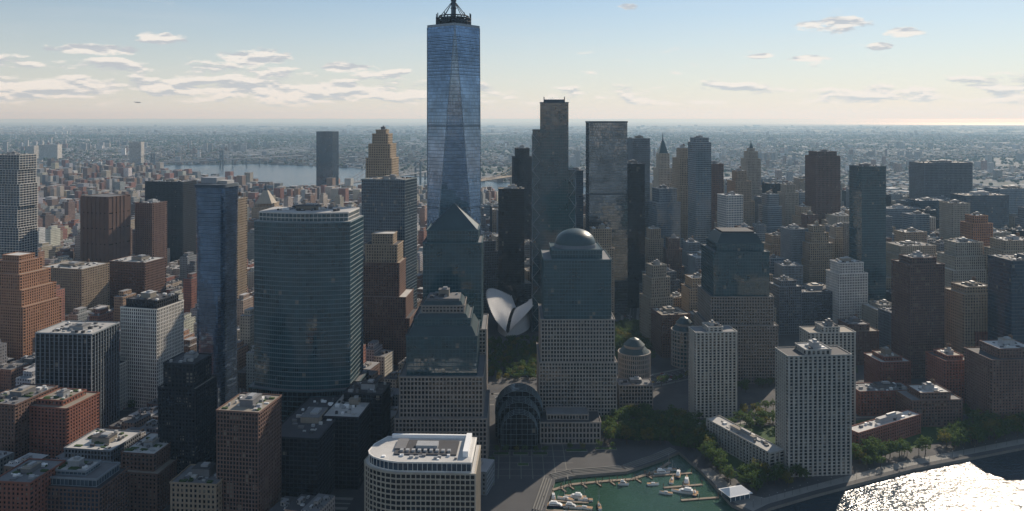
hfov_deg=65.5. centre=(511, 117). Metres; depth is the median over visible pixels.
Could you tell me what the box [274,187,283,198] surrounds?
rowhouse block
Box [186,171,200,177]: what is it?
rowhouse block
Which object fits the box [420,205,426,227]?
rowhouse block
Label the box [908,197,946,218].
blue glass office tower
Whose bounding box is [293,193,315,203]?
rowhouse block
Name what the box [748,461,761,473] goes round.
plane tree
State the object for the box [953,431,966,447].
plane tree
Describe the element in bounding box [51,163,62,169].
rowhouse block
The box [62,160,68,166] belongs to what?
rowhouse block
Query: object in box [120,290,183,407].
white grid apartment tower
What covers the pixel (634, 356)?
copper domed gatehouse
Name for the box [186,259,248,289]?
rowhouse block
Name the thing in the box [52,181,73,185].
rowhouse block
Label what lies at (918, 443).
plane tree
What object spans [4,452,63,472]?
rowhouse block
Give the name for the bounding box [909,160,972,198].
building
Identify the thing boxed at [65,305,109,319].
rowhouse block
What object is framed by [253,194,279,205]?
rowhouse block
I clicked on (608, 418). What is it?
plane tree
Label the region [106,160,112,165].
rowhouse block
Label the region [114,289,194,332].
rowhouse block
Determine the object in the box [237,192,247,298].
tan apartment tower
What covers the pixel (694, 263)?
grey apartment tower
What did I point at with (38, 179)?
rowhouse block
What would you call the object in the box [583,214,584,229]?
stone office building
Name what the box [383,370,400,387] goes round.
rowhouse block
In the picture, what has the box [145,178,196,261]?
federal office slab
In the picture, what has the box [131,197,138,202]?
rowhouse block
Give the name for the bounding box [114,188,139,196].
rowhouse block
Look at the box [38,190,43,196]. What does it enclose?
rowhouse block
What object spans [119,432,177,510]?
brick apartment building
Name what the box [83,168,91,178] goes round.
rowhouse block
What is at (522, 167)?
dark office tower
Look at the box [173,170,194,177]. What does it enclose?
rowhouse block
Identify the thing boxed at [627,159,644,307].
black office tower
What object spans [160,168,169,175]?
rowhouse block
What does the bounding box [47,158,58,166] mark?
rowhouse block
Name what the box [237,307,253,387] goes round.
rowhouse block
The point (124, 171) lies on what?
rowhouse block
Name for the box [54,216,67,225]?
rowhouse block
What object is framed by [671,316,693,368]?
copper domed gatehouse
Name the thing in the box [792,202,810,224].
tan setback skyscraper
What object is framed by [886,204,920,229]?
grey office slab
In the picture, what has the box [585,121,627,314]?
mirror glass skyscraper
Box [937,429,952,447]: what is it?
plane tree
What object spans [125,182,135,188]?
rowhouse block
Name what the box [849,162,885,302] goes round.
green glass condominium tower
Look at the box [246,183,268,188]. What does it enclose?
rowhouse block
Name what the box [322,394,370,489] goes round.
glass hotel block
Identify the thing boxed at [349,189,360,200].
rowhouse block
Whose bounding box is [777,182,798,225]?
tan office tower
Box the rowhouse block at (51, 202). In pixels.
[45,198,71,205]
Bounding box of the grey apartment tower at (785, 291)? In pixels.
[769,275,801,334]
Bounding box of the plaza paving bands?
[489,443,571,478]
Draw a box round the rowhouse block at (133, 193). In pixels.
[129,191,143,200]
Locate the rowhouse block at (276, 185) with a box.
[274,183,285,187]
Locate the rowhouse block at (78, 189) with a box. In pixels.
[67,187,92,197]
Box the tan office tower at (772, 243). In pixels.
[763,229,779,255]
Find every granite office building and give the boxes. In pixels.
[481,207,486,230]
[483,234,497,310]
[496,209,497,232]
[667,264,679,292]
[846,189,848,206]
[878,307,890,348]
[896,197,909,205]
[929,237,943,252]
[931,195,949,200]
[1015,206,1023,228]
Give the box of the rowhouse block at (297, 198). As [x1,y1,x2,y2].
[279,195,301,203]
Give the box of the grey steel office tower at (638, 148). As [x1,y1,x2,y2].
[627,135,649,236]
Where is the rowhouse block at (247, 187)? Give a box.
[238,183,258,190]
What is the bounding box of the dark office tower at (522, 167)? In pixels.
[512,145,531,239]
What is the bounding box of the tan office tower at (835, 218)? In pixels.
[824,212,848,231]
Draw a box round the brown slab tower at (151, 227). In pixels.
[135,199,166,266]
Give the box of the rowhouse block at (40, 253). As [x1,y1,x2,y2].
[38,248,43,265]
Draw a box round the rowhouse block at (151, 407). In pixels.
[128,397,157,419]
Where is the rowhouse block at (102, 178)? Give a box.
[87,177,109,180]
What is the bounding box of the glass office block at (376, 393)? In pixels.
[343,379,390,447]
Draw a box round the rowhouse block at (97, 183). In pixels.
[81,179,104,189]
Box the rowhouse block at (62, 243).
[60,238,71,247]
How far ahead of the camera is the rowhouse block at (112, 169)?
3907.93 m
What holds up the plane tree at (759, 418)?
on the park grass at (767, 433)
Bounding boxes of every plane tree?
[126,400,135,410]
[488,369,493,376]
[600,415,616,426]
[601,420,615,438]
[603,426,615,443]
[609,408,622,419]
[615,320,622,327]
[615,336,623,342]
[615,428,625,437]
[617,410,630,422]
[617,424,630,439]
[618,419,631,429]
[620,406,635,415]
[620,425,635,443]
[622,332,632,338]
[628,327,638,333]
[638,408,652,419]
[640,427,655,444]
[642,430,653,444]
[656,375,664,385]
[657,425,672,441]
[664,408,680,416]
[665,404,678,416]
[683,412,698,423]
[685,412,700,424]
[695,430,710,444]
[697,441,708,458]
[699,433,713,441]
[703,435,716,444]
[707,446,720,465]
[714,451,727,461]
[714,456,727,472]
[718,466,730,479]
[723,465,736,483]
[726,416,736,423]
[732,411,745,425]
[736,465,747,475]
[736,473,745,484]
[739,380,744,389]
[739,403,746,409]
[739,463,751,474]
[744,416,753,428]
[744,470,758,483]
[746,418,754,429]
[747,410,756,416]
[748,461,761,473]
[749,479,760,490]
[752,458,769,472]
[753,469,765,478]
[754,377,762,387]
[754,407,765,416]
[755,417,765,425]
[757,410,767,416]
[760,400,769,407]
[767,466,783,478]
[772,460,789,479]
[782,473,793,486]
[790,463,802,476]
[798,468,810,480]
[852,443,860,461]
[855,450,866,459]
[860,436,877,455]
[861,437,878,455]
[861,456,871,467]
[867,445,878,458]
[868,456,878,461]
[872,441,883,449]
[874,453,885,466]
[880,446,891,456]
[883,440,898,456]
[892,437,907,457]
[913,440,923,453]
[916,435,933,453]
[936,425,950,442]
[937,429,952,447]
[945,421,954,430]
[945,434,959,445]
[953,420,965,431]
[953,426,970,444]
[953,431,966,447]
[960,432,970,445]
[966,410,984,421]
[969,408,984,417]
[971,410,989,420]
[985,411,999,422]
[985,417,1000,432]
[985,425,1004,443]
[986,410,1001,419]
[1004,414,1022,433]
[1015,411,1023,429]
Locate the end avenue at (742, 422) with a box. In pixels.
[698,411,967,424]
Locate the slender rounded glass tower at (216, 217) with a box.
[194,176,238,408]
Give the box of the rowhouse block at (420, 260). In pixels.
[417,251,422,272]
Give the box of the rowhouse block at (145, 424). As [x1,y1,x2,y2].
[109,413,157,437]
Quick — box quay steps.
[532,447,676,510]
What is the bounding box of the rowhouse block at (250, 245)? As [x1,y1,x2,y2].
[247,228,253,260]
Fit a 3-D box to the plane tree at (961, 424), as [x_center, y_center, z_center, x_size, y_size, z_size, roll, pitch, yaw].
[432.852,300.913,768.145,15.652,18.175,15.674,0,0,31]
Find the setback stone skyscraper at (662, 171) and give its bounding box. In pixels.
[650,153,671,199]
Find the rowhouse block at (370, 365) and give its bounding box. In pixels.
[363,344,379,374]
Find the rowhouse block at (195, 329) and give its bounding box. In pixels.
[194,322,239,339]
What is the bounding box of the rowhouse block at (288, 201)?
[284,196,292,206]
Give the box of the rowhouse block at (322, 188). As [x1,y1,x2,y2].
[307,185,326,192]
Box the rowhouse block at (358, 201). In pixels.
[357,197,360,206]
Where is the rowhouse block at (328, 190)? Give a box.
[316,186,335,202]
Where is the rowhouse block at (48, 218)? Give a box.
[39,212,72,232]
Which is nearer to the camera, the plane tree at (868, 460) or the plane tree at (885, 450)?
the plane tree at (868, 460)
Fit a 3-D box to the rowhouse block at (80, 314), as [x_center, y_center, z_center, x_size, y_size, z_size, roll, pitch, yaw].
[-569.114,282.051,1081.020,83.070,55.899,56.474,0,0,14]
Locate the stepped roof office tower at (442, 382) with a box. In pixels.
[394,286,489,458]
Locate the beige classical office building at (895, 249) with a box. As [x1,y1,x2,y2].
[886,240,936,276]
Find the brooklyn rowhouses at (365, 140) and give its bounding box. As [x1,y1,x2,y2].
[0,129,1023,146]
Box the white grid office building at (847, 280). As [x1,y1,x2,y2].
[826,256,867,322]
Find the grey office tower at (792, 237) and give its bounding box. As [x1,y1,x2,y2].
[780,224,807,263]
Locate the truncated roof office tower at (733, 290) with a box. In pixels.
[693,227,778,383]
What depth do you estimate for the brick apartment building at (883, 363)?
894.75 m
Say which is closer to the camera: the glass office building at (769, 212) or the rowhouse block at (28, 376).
the rowhouse block at (28, 376)
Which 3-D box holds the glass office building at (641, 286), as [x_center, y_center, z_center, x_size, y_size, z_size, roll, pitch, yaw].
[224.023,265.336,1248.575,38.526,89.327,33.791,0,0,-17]
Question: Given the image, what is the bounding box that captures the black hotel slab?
[498,184,524,307]
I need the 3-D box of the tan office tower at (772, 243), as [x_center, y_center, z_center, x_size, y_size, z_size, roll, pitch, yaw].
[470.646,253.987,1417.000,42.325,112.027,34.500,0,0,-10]
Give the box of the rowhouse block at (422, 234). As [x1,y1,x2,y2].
[417,224,426,246]
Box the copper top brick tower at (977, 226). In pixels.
[960,212,992,253]
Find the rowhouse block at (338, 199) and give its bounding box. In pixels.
[334,195,346,206]
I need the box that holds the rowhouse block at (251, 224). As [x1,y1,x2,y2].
[248,218,256,231]
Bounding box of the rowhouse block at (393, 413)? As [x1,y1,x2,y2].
[391,410,396,435]
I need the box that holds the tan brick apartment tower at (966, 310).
[945,276,987,355]
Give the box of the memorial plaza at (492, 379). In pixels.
[488,340,537,382]
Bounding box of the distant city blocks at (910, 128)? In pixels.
[0,125,1023,131]
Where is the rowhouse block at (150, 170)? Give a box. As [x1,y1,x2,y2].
[140,169,155,175]
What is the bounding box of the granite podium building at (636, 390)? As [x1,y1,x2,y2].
[617,376,653,408]
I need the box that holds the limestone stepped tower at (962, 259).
[937,237,986,286]
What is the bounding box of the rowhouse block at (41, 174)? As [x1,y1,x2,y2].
[37,172,47,184]
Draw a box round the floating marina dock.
[544,458,718,510]
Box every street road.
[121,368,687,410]
[617,308,638,377]
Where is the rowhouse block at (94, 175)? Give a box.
[86,172,100,178]
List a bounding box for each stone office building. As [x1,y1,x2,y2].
[492,234,497,249]
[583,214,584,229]
[639,259,673,345]
[770,293,776,322]
[800,180,804,190]
[829,222,842,258]
[886,275,890,288]
[939,199,969,240]
[993,227,1011,236]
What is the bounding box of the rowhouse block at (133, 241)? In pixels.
[132,229,134,253]
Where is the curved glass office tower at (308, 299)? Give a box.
[248,203,368,422]
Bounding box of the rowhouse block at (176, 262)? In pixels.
[168,250,196,265]
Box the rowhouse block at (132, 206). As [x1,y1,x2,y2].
[131,201,142,213]
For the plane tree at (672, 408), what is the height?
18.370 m
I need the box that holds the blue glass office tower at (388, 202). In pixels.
[361,174,416,307]
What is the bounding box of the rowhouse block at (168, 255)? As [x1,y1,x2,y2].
[167,248,169,265]
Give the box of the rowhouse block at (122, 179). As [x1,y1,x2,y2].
[111,176,126,181]
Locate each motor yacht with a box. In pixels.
[547,500,564,507]
[551,491,555,499]
[563,499,581,508]
[565,492,585,498]
[618,479,628,484]
[654,468,669,473]
[671,487,697,494]
[675,468,680,478]
[683,475,689,486]
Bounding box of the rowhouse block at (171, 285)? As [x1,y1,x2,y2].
[166,279,182,292]
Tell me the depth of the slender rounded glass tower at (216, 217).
790.24 m
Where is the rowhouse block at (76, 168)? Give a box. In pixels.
[68,166,80,172]
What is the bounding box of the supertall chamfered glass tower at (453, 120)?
[427,0,480,234]
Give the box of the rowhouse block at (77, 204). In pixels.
[75,200,78,209]
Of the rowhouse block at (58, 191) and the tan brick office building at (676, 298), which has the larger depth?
the rowhouse block at (58, 191)
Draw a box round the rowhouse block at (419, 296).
[417,287,422,307]
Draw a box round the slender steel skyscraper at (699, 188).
[688,135,711,249]
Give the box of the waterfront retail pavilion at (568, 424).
[539,406,600,443]
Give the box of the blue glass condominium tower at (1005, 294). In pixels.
[987,252,1023,342]
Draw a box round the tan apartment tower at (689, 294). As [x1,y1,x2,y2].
[681,269,700,311]
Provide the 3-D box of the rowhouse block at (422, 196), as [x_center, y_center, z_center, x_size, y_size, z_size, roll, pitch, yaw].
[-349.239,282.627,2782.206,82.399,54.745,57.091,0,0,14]
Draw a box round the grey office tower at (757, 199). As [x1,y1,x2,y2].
[754,195,779,222]
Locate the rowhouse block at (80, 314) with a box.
[68,306,113,321]
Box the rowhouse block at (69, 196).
[58,194,73,201]
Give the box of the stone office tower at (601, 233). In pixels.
[590,222,614,315]
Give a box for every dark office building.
[490,203,497,231]
[842,190,845,206]
[886,193,892,205]
[886,289,890,301]
[919,207,938,228]
[1006,224,1023,236]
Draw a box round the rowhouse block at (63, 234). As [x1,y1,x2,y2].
[38,216,71,242]
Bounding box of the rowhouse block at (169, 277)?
[166,274,175,281]
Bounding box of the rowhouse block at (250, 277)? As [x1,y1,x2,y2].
[247,259,253,289]
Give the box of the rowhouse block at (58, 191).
[44,185,69,196]
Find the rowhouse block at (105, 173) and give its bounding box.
[98,170,110,178]
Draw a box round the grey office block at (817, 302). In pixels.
[800,282,832,325]
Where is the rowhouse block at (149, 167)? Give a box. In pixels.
[141,165,153,171]
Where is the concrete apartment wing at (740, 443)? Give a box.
[706,415,784,476]
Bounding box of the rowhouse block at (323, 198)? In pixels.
[298,193,327,206]
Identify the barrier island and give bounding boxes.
[756,121,878,121]
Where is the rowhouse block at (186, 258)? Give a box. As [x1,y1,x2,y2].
[167,252,196,282]
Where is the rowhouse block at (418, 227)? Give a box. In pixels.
[417,214,419,230]
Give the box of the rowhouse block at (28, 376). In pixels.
[15,367,34,385]
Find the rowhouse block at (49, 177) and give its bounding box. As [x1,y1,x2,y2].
[42,174,63,184]
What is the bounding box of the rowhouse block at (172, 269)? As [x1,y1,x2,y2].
[166,264,179,275]
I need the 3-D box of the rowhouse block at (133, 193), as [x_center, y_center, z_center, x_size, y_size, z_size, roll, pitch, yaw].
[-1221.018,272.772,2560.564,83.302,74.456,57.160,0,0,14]
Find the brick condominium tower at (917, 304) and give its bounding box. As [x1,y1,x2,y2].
[891,251,944,378]
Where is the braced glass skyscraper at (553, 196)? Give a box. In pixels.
[532,97,575,331]
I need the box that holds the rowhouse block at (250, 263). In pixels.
[248,260,253,266]
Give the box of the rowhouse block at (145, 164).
[139,162,152,165]
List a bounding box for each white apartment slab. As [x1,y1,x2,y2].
[26,146,38,157]
[39,144,61,158]
[129,142,143,166]
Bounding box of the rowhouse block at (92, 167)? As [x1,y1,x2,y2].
[87,165,97,173]
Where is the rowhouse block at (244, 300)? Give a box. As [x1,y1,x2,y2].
[237,293,252,339]
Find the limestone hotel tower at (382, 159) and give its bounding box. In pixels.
[365,126,398,177]
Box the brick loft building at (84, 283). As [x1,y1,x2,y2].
[42,259,109,313]
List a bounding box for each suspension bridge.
[40,150,303,169]
[284,161,426,192]
[417,166,511,188]
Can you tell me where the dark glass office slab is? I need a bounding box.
[950,191,1009,228]
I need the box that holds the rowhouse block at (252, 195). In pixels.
[248,192,277,200]
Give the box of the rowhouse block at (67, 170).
[64,168,71,172]
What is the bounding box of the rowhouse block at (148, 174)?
[135,172,154,177]
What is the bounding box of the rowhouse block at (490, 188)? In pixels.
[482,186,493,190]
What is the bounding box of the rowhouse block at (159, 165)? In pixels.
[156,162,171,172]
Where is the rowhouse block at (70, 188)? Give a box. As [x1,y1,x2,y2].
[65,186,75,190]
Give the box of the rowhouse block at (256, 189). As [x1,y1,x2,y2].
[248,186,271,192]
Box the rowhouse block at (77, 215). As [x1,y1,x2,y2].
[58,209,79,219]
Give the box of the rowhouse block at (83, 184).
[78,183,100,190]
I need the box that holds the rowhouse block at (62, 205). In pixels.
[54,199,78,208]
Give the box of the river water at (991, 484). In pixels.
[43,164,1023,510]
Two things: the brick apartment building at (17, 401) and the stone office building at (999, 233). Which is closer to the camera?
the brick apartment building at (17, 401)
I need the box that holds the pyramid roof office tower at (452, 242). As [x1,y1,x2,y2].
[422,203,487,389]
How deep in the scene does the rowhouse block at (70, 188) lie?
3098.61 m
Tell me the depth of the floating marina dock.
677.42 m
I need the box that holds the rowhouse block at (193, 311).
[190,304,196,322]
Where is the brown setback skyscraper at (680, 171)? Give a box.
[670,144,687,239]
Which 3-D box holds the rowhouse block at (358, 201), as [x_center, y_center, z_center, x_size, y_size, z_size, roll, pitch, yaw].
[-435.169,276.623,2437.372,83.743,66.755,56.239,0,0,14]
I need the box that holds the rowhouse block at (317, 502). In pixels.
[269,493,334,510]
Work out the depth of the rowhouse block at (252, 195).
2745.51 m
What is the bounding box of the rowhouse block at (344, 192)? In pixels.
[331,188,348,204]
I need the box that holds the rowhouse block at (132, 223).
[131,219,134,228]
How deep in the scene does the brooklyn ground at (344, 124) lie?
33056.92 m
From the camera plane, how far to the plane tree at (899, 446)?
723.97 m
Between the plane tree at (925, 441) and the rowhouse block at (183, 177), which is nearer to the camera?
the plane tree at (925, 441)
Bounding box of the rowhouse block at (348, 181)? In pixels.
[341,178,353,187]
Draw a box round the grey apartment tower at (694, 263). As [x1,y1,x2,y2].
[687,251,700,273]
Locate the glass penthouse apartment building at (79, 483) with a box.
[47,456,128,510]
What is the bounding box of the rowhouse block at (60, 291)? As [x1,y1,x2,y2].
[56,284,64,321]
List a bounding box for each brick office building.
[492,208,497,232]
[645,225,663,263]
[651,306,689,357]
[663,234,683,292]
[670,288,680,307]
[734,223,753,230]
[769,273,772,281]
[793,176,804,189]
[798,210,817,227]
[821,217,827,224]
[894,227,926,242]
[930,229,938,235]
[996,225,1007,230]
[1009,212,1017,227]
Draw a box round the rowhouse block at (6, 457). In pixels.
[0,450,13,474]
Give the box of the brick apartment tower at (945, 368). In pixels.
[925,343,963,403]
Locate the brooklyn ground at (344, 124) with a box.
[0,121,1023,194]
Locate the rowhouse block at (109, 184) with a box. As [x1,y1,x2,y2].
[95,179,116,190]
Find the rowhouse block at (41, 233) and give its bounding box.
[38,227,44,245]
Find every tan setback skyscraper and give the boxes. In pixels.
[727,166,754,226]
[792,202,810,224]
[801,219,833,283]
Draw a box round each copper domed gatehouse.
[618,337,650,378]
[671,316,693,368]
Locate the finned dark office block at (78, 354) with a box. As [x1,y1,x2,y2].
[35,320,119,428]
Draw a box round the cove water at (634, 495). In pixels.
[547,454,736,510]
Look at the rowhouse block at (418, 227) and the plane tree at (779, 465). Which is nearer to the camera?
the plane tree at (779, 465)
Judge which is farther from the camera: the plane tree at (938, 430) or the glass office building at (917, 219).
the glass office building at (917, 219)
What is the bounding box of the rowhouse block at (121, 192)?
[108,191,128,193]
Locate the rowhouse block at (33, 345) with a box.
[33,338,34,352]
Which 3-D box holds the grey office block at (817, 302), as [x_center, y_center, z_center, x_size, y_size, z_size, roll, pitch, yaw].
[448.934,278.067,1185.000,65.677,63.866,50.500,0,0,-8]
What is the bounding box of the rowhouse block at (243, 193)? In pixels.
[238,188,250,198]
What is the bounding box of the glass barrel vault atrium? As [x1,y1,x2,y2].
[495,383,542,449]
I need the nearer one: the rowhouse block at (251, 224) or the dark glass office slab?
the dark glass office slab
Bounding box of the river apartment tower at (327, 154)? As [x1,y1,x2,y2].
[316,131,338,185]
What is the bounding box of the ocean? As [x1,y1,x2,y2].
[0,119,1023,124]
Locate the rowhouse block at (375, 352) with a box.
[366,340,393,377]
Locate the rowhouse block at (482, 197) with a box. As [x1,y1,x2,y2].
[481,191,484,203]
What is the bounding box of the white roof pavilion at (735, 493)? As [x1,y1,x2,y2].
[719,485,752,501]
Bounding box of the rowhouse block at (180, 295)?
[153,289,182,299]
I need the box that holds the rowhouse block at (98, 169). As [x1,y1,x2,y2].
[95,164,107,172]
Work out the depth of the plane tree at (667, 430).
762.13 m
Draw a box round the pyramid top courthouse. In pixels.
[247,201,282,231]
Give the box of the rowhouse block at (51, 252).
[38,242,71,264]
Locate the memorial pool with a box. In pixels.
[503,365,536,376]
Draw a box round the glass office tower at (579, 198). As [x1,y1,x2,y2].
[575,167,583,228]
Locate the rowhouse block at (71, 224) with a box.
[68,219,79,229]
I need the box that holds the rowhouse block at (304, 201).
[301,199,325,206]
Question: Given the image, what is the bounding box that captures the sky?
[0,0,1023,118]
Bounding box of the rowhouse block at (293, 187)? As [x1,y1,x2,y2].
[288,185,307,188]
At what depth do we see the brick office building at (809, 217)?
1445.16 m
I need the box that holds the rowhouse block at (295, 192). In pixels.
[287,188,311,198]
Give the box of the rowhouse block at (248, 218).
[247,207,250,219]
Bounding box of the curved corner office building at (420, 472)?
[364,433,480,510]
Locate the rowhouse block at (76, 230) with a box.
[64,223,79,241]
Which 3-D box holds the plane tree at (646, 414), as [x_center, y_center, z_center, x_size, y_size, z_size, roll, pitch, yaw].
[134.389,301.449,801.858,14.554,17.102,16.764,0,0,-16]
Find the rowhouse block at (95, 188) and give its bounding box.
[87,187,97,190]
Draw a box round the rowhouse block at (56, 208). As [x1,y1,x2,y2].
[49,206,62,212]
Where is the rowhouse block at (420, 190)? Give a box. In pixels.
[417,185,426,193]
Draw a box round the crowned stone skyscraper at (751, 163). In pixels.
[741,148,761,200]
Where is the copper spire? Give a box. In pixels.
[658,134,667,152]
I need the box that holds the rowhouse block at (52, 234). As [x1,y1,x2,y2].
[45,225,74,258]
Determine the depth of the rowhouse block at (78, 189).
2868.85 m
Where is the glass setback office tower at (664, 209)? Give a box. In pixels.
[648,184,680,247]
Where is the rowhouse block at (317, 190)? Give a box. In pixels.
[297,186,320,199]
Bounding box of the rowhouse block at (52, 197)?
[43,196,58,202]
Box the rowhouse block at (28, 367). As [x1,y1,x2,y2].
[23,363,34,370]
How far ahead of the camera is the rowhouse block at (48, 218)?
2018.03 m
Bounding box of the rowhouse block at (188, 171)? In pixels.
[174,169,191,173]
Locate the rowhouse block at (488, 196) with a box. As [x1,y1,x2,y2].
[485,190,490,202]
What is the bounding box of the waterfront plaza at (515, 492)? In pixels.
[481,439,678,510]
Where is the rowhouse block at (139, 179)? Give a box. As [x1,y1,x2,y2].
[131,176,152,183]
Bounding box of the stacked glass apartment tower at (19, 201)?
[0,152,38,258]
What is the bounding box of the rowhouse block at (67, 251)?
[58,232,79,260]
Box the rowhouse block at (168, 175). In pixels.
[164,173,173,178]
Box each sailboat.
[557,478,574,500]
[576,490,592,509]
[578,493,592,501]
[597,495,601,510]
[647,471,658,485]
[659,483,672,494]
[663,457,676,470]
[669,462,673,484]
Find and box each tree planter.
[565,449,586,451]
[595,447,616,449]
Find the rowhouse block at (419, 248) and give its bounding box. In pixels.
[417,242,422,253]
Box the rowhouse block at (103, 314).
[90,307,112,321]
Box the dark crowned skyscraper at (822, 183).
[805,149,839,223]
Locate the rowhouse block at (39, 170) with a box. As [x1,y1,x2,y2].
[36,169,43,174]
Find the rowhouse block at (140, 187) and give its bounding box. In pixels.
[135,184,144,189]
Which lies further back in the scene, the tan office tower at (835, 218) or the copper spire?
the copper spire
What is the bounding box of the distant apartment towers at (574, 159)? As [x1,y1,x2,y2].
[3,137,1023,167]
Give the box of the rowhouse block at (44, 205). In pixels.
[38,195,53,211]
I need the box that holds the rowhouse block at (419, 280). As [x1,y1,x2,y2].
[417,274,422,288]
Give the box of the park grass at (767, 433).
[611,417,949,471]
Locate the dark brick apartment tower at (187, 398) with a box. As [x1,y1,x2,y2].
[157,350,217,474]
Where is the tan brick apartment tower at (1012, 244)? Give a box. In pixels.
[984,232,1023,284]
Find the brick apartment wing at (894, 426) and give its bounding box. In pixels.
[852,409,920,451]
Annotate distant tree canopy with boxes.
[0,134,1023,189]
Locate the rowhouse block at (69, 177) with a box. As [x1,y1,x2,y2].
[64,173,77,181]
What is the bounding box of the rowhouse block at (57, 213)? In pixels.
[38,209,61,218]
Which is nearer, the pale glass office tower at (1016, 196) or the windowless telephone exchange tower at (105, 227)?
the windowless telephone exchange tower at (105, 227)
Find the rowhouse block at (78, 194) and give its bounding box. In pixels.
[74,190,100,197]
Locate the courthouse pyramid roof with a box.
[255,184,275,203]
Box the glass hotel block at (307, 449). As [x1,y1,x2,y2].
[281,396,339,497]
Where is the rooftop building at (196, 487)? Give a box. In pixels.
[169,462,222,510]
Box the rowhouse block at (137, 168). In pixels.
[127,166,144,171]
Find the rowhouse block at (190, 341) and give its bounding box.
[184,328,196,351]
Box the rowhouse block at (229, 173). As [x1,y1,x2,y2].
[225,171,233,177]
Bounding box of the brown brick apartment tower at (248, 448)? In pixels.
[216,392,281,510]
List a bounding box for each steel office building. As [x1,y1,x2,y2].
[524,241,529,259]
[524,258,529,266]
[524,279,531,302]
[682,236,700,281]
[764,176,775,181]
[774,260,802,284]
[826,224,835,235]
[886,215,892,237]
[888,192,902,200]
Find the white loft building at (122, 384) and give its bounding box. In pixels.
[119,352,127,410]
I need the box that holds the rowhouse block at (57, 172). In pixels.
[53,170,63,177]
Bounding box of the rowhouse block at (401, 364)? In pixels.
[398,357,405,371]
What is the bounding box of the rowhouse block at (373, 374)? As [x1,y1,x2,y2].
[369,370,398,410]
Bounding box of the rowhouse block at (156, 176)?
[152,174,163,179]
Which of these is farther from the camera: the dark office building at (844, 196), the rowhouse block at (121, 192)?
the rowhouse block at (121, 192)
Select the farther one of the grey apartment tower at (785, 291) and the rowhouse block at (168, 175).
the rowhouse block at (168, 175)
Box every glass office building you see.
[481,202,494,217]
[529,240,531,297]
[639,258,656,313]
[688,310,693,324]
[752,219,767,241]
[758,189,784,232]
[769,251,783,276]
[796,189,804,204]
[902,209,929,234]
[927,232,939,239]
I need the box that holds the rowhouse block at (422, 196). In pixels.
[418,194,425,200]
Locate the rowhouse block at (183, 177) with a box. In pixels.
[179,175,188,179]
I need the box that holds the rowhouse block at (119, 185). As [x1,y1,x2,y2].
[113,181,125,192]
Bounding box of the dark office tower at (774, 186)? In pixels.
[762,180,784,193]
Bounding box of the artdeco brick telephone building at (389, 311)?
[363,231,417,364]
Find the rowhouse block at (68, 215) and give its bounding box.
[60,199,74,223]
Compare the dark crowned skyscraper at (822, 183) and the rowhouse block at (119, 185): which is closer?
the dark crowned skyscraper at (822, 183)
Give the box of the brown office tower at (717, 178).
[711,160,723,230]
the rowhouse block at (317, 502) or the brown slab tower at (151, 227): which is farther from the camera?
the brown slab tower at (151, 227)
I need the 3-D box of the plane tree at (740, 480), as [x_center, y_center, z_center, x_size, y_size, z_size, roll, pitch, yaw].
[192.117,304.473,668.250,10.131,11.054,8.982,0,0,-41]
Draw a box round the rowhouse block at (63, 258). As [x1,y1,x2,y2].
[54,255,72,263]
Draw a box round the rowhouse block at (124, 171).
[118,167,131,176]
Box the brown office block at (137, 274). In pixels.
[109,254,165,308]
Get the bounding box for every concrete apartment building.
[524,267,529,280]
[840,190,843,206]
[843,222,848,256]
[922,211,935,229]
[927,237,935,243]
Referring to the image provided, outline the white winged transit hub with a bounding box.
[486,288,533,336]
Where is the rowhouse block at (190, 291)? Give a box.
[183,272,196,312]
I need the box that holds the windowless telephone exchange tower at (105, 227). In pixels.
[80,193,130,262]
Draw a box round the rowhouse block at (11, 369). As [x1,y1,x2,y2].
[0,339,34,389]
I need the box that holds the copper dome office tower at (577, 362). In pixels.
[536,228,617,423]
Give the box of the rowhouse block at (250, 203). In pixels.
[247,195,259,207]
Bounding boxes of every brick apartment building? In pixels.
[0,383,57,459]
[0,458,65,510]
[29,388,99,458]
[63,428,141,462]
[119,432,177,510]
[835,314,879,364]
[856,377,906,415]
[863,344,911,384]
[895,378,962,426]
[964,334,1023,423]
[975,332,987,346]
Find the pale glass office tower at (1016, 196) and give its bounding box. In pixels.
[984,185,1023,214]
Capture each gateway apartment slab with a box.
[688,320,737,417]
[775,338,851,476]
[799,318,855,424]
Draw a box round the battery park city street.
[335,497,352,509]
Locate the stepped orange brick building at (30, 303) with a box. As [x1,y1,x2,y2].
[0,252,61,359]
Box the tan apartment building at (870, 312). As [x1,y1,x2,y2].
[861,299,890,329]
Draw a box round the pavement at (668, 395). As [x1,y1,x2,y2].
[0,308,1023,510]
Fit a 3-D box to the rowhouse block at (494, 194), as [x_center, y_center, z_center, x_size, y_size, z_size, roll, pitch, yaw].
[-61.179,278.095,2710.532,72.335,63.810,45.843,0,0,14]
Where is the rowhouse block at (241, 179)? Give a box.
[237,175,245,185]
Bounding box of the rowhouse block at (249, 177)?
[244,172,258,183]
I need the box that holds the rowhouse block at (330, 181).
[326,178,338,186]
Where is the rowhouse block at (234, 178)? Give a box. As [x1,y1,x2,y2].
[225,176,236,181]
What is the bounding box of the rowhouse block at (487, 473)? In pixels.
[481,458,494,495]
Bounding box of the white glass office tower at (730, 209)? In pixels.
[717,191,742,226]
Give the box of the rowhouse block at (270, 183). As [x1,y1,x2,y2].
[258,182,273,185]
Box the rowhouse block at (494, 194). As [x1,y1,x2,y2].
[490,190,497,200]
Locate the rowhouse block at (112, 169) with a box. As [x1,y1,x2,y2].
[104,165,116,174]
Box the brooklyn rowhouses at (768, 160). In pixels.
[0,141,1023,193]
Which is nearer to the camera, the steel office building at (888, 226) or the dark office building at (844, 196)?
the steel office building at (888, 226)
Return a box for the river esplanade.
[701,439,1023,510]
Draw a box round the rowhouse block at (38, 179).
[36,176,44,185]
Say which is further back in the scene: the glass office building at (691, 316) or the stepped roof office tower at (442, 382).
the glass office building at (691, 316)

